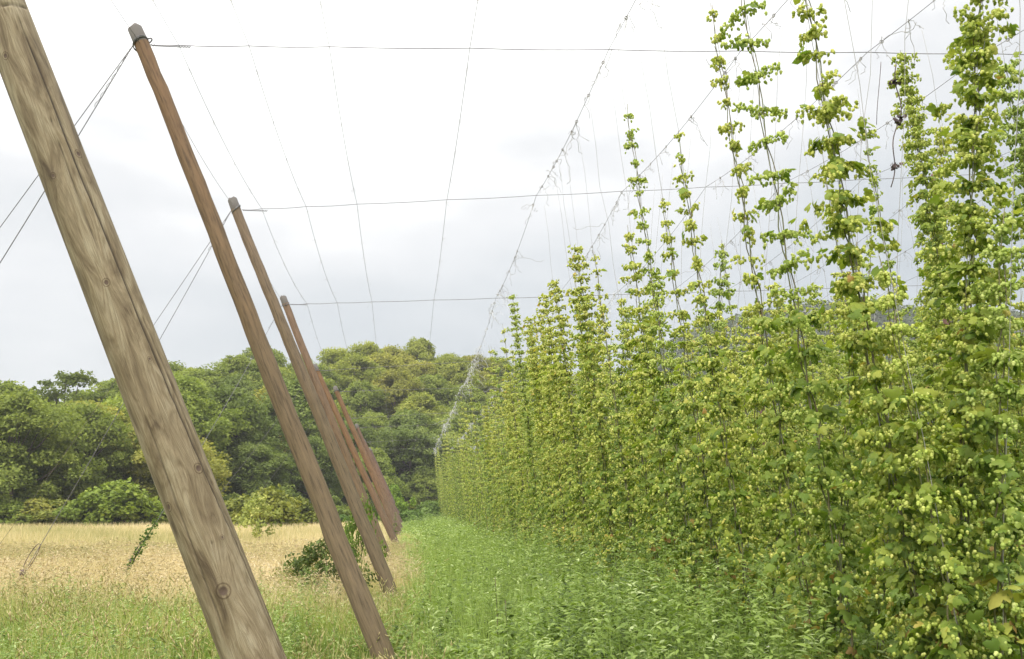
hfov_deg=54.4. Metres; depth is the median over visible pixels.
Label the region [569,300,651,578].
hop plant
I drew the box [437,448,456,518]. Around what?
hop plant
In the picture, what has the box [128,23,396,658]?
wooden pole
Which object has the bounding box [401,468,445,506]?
tree
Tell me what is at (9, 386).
tree
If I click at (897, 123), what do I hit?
withered vine
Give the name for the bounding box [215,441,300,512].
tree
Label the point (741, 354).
hop plant
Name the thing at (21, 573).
guy wire
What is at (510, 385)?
hop plant
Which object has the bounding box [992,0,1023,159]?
training string
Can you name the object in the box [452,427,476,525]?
hop plant
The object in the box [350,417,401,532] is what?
wooden pole
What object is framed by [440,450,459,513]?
hop plant
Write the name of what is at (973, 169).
training string
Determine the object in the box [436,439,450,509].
hop plant
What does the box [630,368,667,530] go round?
hop plant
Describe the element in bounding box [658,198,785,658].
hop plant
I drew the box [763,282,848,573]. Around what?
hop plant
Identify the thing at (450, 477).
hop plant
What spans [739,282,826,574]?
hop plant
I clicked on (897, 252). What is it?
training string
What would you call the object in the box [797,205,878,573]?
hop plant
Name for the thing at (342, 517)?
bush
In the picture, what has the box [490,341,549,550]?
hop plant
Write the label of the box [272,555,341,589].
bramble
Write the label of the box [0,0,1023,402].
sky
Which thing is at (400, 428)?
tree
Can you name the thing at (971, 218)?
hop plant
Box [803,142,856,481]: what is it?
training string
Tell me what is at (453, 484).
hop plant
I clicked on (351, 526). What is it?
bramble
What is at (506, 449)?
hop plant
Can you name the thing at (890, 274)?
training string
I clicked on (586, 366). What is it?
hop plant
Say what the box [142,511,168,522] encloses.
bush
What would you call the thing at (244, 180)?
trellis wire
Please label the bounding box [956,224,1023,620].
hop plant
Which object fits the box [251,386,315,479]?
tree
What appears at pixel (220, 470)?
tree
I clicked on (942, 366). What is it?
hop plant
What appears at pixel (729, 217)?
training string
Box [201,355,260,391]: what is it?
tree
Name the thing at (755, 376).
hop plant
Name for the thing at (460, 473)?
hop plant
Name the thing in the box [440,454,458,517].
hop plant
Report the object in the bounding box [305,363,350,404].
tree
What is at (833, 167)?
hop plant
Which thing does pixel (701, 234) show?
training string
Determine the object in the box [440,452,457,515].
hop plant
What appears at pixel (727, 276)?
hop plant
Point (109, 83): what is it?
guy wire
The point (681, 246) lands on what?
training string
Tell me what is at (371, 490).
wooden pole
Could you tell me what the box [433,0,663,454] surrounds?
trellis wire
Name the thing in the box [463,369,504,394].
tree
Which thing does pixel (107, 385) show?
tree
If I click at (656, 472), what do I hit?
hop plant
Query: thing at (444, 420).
tree
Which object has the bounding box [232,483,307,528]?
bush
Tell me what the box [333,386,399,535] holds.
wooden pole
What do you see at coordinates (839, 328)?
hop plant
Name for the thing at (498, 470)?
hop plant
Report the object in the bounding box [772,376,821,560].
hop plant
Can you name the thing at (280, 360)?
tree
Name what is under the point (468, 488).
hop plant
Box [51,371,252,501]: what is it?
tree
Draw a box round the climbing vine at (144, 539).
[118,508,163,578]
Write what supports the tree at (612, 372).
on the ground at (343, 500)
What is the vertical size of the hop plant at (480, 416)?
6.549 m
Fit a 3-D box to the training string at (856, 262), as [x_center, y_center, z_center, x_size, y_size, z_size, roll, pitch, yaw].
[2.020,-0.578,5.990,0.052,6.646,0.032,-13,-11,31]
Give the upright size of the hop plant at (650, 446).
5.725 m
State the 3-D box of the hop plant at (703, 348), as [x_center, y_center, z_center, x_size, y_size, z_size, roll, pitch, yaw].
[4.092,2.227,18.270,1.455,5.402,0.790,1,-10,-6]
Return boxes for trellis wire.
[111,0,370,450]
[152,1,372,451]
[230,0,384,452]
[310,1,394,450]
[413,0,482,450]
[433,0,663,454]
[450,0,850,451]
[470,0,946,452]
[530,30,1023,417]
[657,173,1016,391]
[666,100,1023,356]
[667,151,1015,368]
[745,229,1018,365]
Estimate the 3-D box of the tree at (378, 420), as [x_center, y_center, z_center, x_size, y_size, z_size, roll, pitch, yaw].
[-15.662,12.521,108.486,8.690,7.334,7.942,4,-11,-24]
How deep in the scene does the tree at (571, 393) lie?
145.16 m
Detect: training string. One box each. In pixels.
[544,206,588,544]
[561,177,603,491]
[567,161,610,509]
[578,137,635,551]
[590,108,657,573]
[608,68,674,542]
[618,49,694,576]
[635,17,723,600]
[657,2,752,616]
[673,139,690,331]
[690,132,710,377]
[704,88,739,501]
[710,3,812,638]
[728,54,756,438]
[730,205,761,409]
[743,19,783,594]
[747,16,850,641]
[753,186,807,534]
[777,0,810,530]
[778,162,820,426]
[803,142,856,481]
[806,0,922,635]
[806,8,925,657]
[836,0,872,635]
[844,0,960,644]
[858,94,914,413]
[879,0,908,656]
[896,163,903,309]
[922,32,1015,540]
[961,0,984,541]
[964,1,980,535]
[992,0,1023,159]
[1003,0,1020,624]
[1017,188,1023,461]
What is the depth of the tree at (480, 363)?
153.56 m
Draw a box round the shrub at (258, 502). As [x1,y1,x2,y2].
[233,493,284,540]
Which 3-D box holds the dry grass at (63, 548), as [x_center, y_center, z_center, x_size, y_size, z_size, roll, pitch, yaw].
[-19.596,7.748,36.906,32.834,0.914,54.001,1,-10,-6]
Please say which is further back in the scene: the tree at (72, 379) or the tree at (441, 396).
the tree at (441, 396)
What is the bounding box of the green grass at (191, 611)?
[0,532,484,658]
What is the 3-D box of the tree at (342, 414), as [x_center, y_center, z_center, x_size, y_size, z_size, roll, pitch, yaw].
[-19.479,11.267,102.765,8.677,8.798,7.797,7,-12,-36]
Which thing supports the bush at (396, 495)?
on the ground at (343, 500)
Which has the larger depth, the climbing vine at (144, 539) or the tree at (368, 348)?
the tree at (368, 348)
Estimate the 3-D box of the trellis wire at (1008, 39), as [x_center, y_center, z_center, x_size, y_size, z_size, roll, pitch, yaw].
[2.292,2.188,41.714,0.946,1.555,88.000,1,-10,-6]
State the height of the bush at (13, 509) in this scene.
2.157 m
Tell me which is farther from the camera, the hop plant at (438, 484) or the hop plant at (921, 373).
the hop plant at (438, 484)
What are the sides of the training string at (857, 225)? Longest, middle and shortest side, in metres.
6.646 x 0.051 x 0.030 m
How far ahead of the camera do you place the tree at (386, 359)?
130.35 m
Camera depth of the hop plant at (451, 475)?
58.36 m
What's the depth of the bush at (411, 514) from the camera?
71.24 m
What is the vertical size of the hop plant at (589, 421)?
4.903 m
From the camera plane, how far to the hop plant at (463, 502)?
48.06 m
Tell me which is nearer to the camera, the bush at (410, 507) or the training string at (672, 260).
the training string at (672, 260)
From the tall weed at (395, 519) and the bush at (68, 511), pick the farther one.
the bush at (68, 511)
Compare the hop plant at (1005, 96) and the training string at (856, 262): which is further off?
the hop plant at (1005, 96)
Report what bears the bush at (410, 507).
on the ground at (343, 500)
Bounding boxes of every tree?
[0,379,48,462]
[0,391,107,503]
[0,423,60,499]
[27,400,140,502]
[28,368,115,409]
[34,397,158,500]
[38,399,85,481]
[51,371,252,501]
[54,389,118,410]
[88,378,121,398]
[95,434,232,502]
[115,400,128,477]
[168,360,185,376]
[177,366,225,388]
[180,374,210,392]
[193,382,285,497]
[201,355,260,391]
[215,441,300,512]
[220,373,256,402]
[238,346,294,372]
[247,376,349,490]
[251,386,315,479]
[252,369,299,393]
[279,366,294,374]
[280,435,342,513]
[283,400,361,468]
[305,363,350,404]
[316,347,348,387]
[324,377,360,417]
[324,418,389,498]
[330,351,402,416]
[337,379,391,426]
[339,447,408,520]
[340,351,415,414]
[346,340,384,387]
[361,412,406,462]
[362,368,428,419]
[367,408,454,495]
[380,344,419,369]
[392,374,462,416]
[392,390,453,473]
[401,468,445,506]
[403,336,442,372]
[405,360,447,401]
[405,413,497,499]
[425,353,491,424]
[437,353,474,387]
[443,400,505,478]
[444,383,495,411]
[462,354,505,382]
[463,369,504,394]
[476,392,510,453]
[477,356,516,389]
[493,379,521,393]
[495,385,565,458]
[509,362,530,385]
[556,382,579,408]
[566,393,622,447]
[570,373,622,400]
[603,370,628,393]
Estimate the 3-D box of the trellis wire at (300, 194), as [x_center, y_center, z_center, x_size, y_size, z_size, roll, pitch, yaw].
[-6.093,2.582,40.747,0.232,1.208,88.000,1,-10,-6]
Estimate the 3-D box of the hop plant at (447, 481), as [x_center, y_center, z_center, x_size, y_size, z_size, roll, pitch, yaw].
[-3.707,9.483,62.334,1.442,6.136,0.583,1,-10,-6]
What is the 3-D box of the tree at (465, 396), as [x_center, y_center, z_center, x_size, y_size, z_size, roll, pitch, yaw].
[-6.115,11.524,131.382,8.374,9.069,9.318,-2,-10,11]
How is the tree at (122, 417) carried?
on the ground at (343, 500)
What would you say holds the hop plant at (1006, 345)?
on the ground at (343, 500)
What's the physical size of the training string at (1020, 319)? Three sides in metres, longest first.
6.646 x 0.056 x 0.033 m
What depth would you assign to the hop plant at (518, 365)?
21.53 m
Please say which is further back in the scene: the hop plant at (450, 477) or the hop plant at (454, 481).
the hop plant at (450, 477)
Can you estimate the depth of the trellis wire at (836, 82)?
13.14 m
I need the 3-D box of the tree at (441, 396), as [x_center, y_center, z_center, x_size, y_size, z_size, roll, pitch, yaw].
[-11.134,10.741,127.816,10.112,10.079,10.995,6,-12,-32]
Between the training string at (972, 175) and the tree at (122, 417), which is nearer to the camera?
the training string at (972, 175)
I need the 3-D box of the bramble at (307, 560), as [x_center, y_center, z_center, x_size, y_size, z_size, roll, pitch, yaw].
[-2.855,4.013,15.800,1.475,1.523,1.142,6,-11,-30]
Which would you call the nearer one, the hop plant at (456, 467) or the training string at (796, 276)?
the training string at (796, 276)
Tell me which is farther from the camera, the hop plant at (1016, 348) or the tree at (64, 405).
the tree at (64, 405)
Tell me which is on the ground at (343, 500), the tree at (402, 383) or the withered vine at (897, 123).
the tree at (402, 383)
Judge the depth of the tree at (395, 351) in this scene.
142.10 m
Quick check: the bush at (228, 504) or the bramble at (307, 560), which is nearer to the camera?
the bramble at (307, 560)
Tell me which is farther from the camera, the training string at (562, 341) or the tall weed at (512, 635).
the training string at (562, 341)
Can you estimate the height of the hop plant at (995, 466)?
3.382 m
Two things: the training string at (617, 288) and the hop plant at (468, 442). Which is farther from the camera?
the hop plant at (468, 442)
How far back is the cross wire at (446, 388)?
42.12 m
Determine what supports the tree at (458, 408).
on the ground at (343, 500)
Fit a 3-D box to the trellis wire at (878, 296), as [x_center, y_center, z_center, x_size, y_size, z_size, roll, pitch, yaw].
[8.629,1.803,42.460,0.648,1.579,88.000,1,-10,-6]
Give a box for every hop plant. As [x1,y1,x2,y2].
[434,455,448,516]
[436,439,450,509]
[436,470,450,515]
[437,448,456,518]
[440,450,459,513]
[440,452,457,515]
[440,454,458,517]
[441,445,461,511]
[441,454,459,516]
[442,434,464,518]
[442,451,460,514]
[444,435,466,517]
[444,462,461,519]
[446,430,469,516]
[446,438,468,520]
[446,438,470,518]
[447,453,466,517]
[448,419,474,518]
[449,430,473,522]
[449,440,473,522]
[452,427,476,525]
[454,433,478,521]
[454,435,479,526]
[458,417,484,519]
[458,419,485,524]
[458,435,487,524]
[460,396,492,530]
[460,413,490,527]
[463,403,497,528]
[465,418,498,530]
[468,382,502,529]
[468,414,502,534]
[471,408,504,533]
[472,363,516,536]
[477,414,515,535]
[481,387,523,539]
[483,349,538,535]
[486,392,529,531]
[489,384,530,539]
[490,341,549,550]
[490,348,540,546]
[500,328,561,549]
[500,369,552,546]
[501,337,559,548]
[506,294,577,551]
[508,344,567,541]
[521,316,597,563]
[523,329,584,549]
[530,305,610,561]
[536,293,616,570]
[543,279,636,576]
[565,243,669,588]
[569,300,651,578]
[571,284,646,582]
[590,254,683,594]
[601,389,635,529]
[604,372,651,513]
[612,393,657,536]
[613,298,707,602]
[618,225,736,643]
[623,104,758,637]
[623,354,675,532]
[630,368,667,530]
[644,351,688,551]
[650,332,699,553]
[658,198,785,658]
[664,384,707,541]
[672,131,812,658]
[672,361,732,522]
[681,317,751,545]
[692,308,767,547]
[706,6,883,658]
[715,304,786,548]
[718,240,799,561]
[720,0,929,658]
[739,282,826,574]
[743,344,797,567]
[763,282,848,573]
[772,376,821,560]
[773,321,829,561]
[788,0,1010,658]
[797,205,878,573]
[801,339,858,573]
[809,337,877,583]
[820,155,928,595]
[821,286,908,597]
[837,0,1023,658]
[838,325,905,559]
[858,116,982,597]
[858,324,909,413]
[866,328,941,429]
[869,123,959,599]
[870,207,1023,658]
[887,50,1023,627]
[887,333,956,572]
[913,301,1000,544]
[932,321,1004,523]
[955,285,1023,586]
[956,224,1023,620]
[977,347,1023,561]
[988,51,1023,342]
[990,273,1023,506]
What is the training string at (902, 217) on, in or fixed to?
attached to the ground at (343, 500)
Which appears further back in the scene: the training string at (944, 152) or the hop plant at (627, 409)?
the hop plant at (627, 409)
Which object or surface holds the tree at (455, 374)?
on the ground at (343, 500)
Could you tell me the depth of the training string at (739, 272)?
16.51 m
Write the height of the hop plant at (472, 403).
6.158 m
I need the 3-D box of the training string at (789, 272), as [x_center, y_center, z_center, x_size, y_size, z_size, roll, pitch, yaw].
[1.930,-0.417,6.919,0.030,6.646,0.051,-12,-10,29]
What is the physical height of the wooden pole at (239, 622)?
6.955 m
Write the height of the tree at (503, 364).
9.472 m
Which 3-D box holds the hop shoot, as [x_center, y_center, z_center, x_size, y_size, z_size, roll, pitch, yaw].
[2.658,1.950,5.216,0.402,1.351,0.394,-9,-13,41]
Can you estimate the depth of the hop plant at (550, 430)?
17.94 m
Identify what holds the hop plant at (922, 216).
on the ground at (343, 500)
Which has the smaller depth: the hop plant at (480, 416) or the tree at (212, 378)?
the hop plant at (480, 416)
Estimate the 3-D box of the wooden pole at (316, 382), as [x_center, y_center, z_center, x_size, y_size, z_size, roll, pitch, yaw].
[-4.298,2.561,24.619,3.098,6.906,0.250,1,-10,-6]
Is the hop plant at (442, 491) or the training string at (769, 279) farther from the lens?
the hop plant at (442, 491)
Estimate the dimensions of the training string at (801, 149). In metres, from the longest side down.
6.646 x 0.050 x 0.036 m
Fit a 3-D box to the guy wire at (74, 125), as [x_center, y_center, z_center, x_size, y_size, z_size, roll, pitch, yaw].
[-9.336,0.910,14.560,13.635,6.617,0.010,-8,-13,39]
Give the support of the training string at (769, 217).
attached to the ground at (343, 500)
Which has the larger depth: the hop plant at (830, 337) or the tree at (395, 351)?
the tree at (395, 351)
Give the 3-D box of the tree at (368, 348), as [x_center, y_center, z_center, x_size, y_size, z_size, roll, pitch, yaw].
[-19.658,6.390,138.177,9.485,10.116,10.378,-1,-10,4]
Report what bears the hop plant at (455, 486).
on the ground at (343, 500)
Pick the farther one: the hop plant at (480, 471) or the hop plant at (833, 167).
the hop plant at (480, 471)
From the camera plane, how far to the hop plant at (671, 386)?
21.18 m
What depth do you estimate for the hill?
315.31 m
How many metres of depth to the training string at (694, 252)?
8.99 m
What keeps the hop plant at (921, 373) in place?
on the ground at (343, 500)
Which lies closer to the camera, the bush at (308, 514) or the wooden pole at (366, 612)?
the wooden pole at (366, 612)
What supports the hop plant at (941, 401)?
on the ground at (343, 500)
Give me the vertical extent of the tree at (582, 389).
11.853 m
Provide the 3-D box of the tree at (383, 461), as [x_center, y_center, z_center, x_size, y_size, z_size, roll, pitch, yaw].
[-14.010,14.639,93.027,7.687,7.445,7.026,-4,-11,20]
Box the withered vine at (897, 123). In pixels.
[876,63,906,186]
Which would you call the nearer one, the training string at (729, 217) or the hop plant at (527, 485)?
the training string at (729, 217)
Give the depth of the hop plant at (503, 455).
27.11 m
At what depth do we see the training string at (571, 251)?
14.73 m
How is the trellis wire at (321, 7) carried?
attached to the cross wire
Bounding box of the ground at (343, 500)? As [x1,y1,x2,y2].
[117,460,1013,658]
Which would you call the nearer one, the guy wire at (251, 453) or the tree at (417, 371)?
the guy wire at (251, 453)
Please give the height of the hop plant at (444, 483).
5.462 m
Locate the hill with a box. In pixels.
[672,312,1021,453]
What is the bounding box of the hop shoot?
[969,573,1023,658]
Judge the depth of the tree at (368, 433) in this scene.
98.48 m
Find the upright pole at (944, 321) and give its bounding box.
[931,174,954,425]
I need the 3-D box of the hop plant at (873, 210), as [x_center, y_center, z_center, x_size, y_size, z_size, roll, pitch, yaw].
[4.777,0.541,11.428,1.269,6.268,0.676,1,-10,-6]
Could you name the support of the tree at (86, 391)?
on the ground at (343, 500)
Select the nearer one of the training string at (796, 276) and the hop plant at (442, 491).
the training string at (796, 276)
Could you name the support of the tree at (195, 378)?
on the ground at (343, 500)
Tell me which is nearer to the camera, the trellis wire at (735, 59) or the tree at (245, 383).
the trellis wire at (735, 59)
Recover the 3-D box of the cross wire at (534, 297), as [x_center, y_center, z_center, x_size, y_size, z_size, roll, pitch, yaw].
[4.345,-0.961,26.151,19.986,1.068,0.029,1,-10,-6]
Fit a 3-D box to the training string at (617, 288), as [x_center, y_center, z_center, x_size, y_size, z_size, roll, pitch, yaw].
[1.406,0.468,11.979,0.053,6.646,0.043,-11,-10,24]
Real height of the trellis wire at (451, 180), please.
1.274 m
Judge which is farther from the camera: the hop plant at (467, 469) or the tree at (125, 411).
the tree at (125, 411)
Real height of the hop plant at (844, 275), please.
6.256 m
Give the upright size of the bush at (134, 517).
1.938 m
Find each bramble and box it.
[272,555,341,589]
[283,537,378,598]
[341,493,387,576]
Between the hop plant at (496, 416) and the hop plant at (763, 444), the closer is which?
the hop plant at (763, 444)
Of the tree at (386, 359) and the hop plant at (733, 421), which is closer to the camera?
the hop plant at (733, 421)
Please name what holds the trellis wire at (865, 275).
attached to the cross wire
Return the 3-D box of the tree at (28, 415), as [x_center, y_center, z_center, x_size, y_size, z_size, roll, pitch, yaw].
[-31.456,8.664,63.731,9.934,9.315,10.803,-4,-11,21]
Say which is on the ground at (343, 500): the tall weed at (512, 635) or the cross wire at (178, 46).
the tall weed at (512, 635)
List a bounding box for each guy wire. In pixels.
[0,46,132,262]
[0,52,127,226]
[1,216,227,541]
[15,211,230,584]
[125,306,281,570]
[220,389,300,492]
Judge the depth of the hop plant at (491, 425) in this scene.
30.26 m
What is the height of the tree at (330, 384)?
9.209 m
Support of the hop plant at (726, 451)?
on the ground at (343, 500)
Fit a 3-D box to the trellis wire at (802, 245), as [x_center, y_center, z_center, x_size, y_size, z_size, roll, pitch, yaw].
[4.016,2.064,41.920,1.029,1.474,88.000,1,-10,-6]
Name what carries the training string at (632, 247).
attached to the ground at (343, 500)
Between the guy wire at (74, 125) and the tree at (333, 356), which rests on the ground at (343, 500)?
the tree at (333, 356)
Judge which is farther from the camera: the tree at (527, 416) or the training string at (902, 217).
the tree at (527, 416)
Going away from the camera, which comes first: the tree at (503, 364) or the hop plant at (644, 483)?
the hop plant at (644, 483)
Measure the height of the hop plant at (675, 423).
5.955 m
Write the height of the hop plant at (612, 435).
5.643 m
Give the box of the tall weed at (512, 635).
[495,600,521,658]
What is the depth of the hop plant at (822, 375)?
20.47 m
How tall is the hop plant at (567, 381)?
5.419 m
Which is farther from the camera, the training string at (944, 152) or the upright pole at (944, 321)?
the upright pole at (944, 321)
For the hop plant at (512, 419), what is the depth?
24.15 m
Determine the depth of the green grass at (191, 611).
10.51 m
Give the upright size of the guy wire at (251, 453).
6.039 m
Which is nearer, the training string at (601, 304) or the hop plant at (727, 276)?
the training string at (601, 304)
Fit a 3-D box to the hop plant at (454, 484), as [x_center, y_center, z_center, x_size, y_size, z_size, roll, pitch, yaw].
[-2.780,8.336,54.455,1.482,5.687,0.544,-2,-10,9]
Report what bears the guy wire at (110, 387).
attached to the wooden pole at (369, 537)
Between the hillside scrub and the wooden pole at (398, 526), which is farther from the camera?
the hillside scrub
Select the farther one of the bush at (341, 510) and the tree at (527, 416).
the tree at (527, 416)
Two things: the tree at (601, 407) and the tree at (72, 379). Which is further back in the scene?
the tree at (601, 407)
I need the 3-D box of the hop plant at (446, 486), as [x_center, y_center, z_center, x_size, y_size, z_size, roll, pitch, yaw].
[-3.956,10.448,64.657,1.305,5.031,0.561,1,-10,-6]
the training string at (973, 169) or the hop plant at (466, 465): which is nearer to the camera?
the training string at (973, 169)
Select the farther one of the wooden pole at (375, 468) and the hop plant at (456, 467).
the wooden pole at (375, 468)
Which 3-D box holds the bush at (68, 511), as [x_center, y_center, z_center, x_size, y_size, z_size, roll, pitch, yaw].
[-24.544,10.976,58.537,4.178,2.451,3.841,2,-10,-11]
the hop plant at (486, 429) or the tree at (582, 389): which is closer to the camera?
the hop plant at (486, 429)
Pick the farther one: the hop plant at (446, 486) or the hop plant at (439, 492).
the hop plant at (439, 492)
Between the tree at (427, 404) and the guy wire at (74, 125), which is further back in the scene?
the tree at (427, 404)
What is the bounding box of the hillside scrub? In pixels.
[622,296,1023,476]
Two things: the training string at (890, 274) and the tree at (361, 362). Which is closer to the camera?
the training string at (890, 274)
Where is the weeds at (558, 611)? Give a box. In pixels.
[0,505,1023,658]
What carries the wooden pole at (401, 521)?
on the ground at (343, 500)
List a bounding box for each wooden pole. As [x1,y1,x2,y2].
[0,0,286,658]
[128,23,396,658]
[228,196,398,599]
[280,295,391,558]
[313,364,398,544]
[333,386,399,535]
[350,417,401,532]
[355,424,402,527]
[364,439,403,523]
[369,448,399,512]
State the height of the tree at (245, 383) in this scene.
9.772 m
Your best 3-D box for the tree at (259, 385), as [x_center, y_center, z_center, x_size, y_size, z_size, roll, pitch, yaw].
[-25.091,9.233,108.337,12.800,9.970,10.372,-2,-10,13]
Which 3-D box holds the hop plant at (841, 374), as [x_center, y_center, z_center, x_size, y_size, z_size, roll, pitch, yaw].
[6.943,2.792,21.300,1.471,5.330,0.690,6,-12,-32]
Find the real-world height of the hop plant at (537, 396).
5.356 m
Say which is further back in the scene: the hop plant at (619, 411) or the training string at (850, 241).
the hop plant at (619, 411)
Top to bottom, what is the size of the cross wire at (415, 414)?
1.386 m
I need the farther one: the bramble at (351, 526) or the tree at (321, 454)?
the tree at (321, 454)
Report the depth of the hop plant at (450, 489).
63.45 m
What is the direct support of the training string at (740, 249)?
attached to the ground at (343, 500)
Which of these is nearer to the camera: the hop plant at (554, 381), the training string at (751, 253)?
the training string at (751, 253)
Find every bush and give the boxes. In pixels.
[0,496,72,526]
[0,500,32,526]
[25,497,97,525]
[52,499,122,526]
[74,477,165,525]
[123,503,168,524]
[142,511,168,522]
[224,498,262,523]
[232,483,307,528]
[276,495,318,524]
[317,495,349,519]
[339,514,351,523]
[377,483,416,521]
[399,509,435,526]
[406,497,459,509]
[416,499,453,519]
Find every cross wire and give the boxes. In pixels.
[150,44,1023,54]
[242,173,993,211]
[289,282,1015,304]
[320,345,731,370]
[339,381,682,391]
[352,400,653,418]
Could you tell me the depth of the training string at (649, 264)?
10.53 m
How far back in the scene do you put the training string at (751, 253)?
7.60 m
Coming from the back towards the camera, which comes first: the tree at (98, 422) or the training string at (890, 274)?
the tree at (98, 422)
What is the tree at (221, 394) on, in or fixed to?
on the ground at (343, 500)
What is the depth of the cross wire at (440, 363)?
33.45 m
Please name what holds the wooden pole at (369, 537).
on the ground at (343, 500)
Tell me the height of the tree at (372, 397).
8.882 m
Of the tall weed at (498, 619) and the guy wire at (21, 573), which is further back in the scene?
the guy wire at (21, 573)
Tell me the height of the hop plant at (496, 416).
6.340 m
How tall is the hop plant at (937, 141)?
6.581 m
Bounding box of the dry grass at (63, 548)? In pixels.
[0,520,447,628]
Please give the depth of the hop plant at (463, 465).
45.55 m
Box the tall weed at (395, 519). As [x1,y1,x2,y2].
[392,512,398,533]
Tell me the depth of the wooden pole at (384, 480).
83.32 m
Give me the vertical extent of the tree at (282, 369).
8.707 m
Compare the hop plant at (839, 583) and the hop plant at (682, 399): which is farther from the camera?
the hop plant at (682, 399)
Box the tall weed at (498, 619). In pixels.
[490,578,502,655]
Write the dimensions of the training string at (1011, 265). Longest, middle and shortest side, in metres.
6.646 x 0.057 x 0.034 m
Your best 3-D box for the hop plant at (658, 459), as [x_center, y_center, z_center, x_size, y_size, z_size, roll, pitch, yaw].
[1.841,1.191,10.753,1.335,4.754,0.690,1,-10,-6]
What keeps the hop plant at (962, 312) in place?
on the ground at (343, 500)
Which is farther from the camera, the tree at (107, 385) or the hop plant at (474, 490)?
the tree at (107, 385)
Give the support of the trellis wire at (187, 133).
attached to the wooden pole at (367, 462)
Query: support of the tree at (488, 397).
on the ground at (343, 500)
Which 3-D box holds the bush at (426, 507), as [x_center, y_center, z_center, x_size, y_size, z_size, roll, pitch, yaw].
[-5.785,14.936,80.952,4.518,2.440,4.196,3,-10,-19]
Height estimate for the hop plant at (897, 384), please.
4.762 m
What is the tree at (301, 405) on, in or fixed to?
on the ground at (343, 500)
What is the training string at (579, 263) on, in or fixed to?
attached to the ground at (343, 500)
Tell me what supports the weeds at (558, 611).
on the ground at (343, 500)
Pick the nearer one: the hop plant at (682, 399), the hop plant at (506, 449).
the hop plant at (682, 399)
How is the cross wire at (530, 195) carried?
attached to the wooden pole at (369, 537)
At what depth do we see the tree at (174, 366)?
114.46 m
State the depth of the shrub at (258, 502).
36.41 m
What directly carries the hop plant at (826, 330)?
on the ground at (343, 500)
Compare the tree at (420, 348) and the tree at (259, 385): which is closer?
the tree at (259, 385)
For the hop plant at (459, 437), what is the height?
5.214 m
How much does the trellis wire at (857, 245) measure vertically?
1.557 m
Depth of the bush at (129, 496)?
58.07 m
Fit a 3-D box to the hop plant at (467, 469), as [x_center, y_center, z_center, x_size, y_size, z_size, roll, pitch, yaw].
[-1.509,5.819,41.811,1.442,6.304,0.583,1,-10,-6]
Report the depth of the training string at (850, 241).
6.00 m
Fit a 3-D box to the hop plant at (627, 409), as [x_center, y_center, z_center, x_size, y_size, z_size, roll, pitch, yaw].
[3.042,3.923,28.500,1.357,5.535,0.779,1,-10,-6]
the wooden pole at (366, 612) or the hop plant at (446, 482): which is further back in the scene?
the hop plant at (446, 482)
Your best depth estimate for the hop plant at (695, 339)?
22.51 m
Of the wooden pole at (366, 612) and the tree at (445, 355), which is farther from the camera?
the tree at (445, 355)
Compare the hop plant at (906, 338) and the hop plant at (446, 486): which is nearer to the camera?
the hop plant at (906, 338)
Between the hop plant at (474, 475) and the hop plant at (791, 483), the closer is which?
the hop plant at (791, 483)
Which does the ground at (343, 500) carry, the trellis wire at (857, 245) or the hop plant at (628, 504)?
the hop plant at (628, 504)
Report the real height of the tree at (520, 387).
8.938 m
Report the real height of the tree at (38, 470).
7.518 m
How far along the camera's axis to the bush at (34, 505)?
58.56 m
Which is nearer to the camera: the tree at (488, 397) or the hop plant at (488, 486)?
the hop plant at (488, 486)
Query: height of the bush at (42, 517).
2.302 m
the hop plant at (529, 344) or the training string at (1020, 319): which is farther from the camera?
the hop plant at (529, 344)
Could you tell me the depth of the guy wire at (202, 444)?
21.42 m
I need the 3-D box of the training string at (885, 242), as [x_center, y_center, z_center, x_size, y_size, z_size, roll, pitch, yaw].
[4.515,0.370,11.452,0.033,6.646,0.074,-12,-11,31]
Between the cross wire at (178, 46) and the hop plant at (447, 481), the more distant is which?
the hop plant at (447, 481)
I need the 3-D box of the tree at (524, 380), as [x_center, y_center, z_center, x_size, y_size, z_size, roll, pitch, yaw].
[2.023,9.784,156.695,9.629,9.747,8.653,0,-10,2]

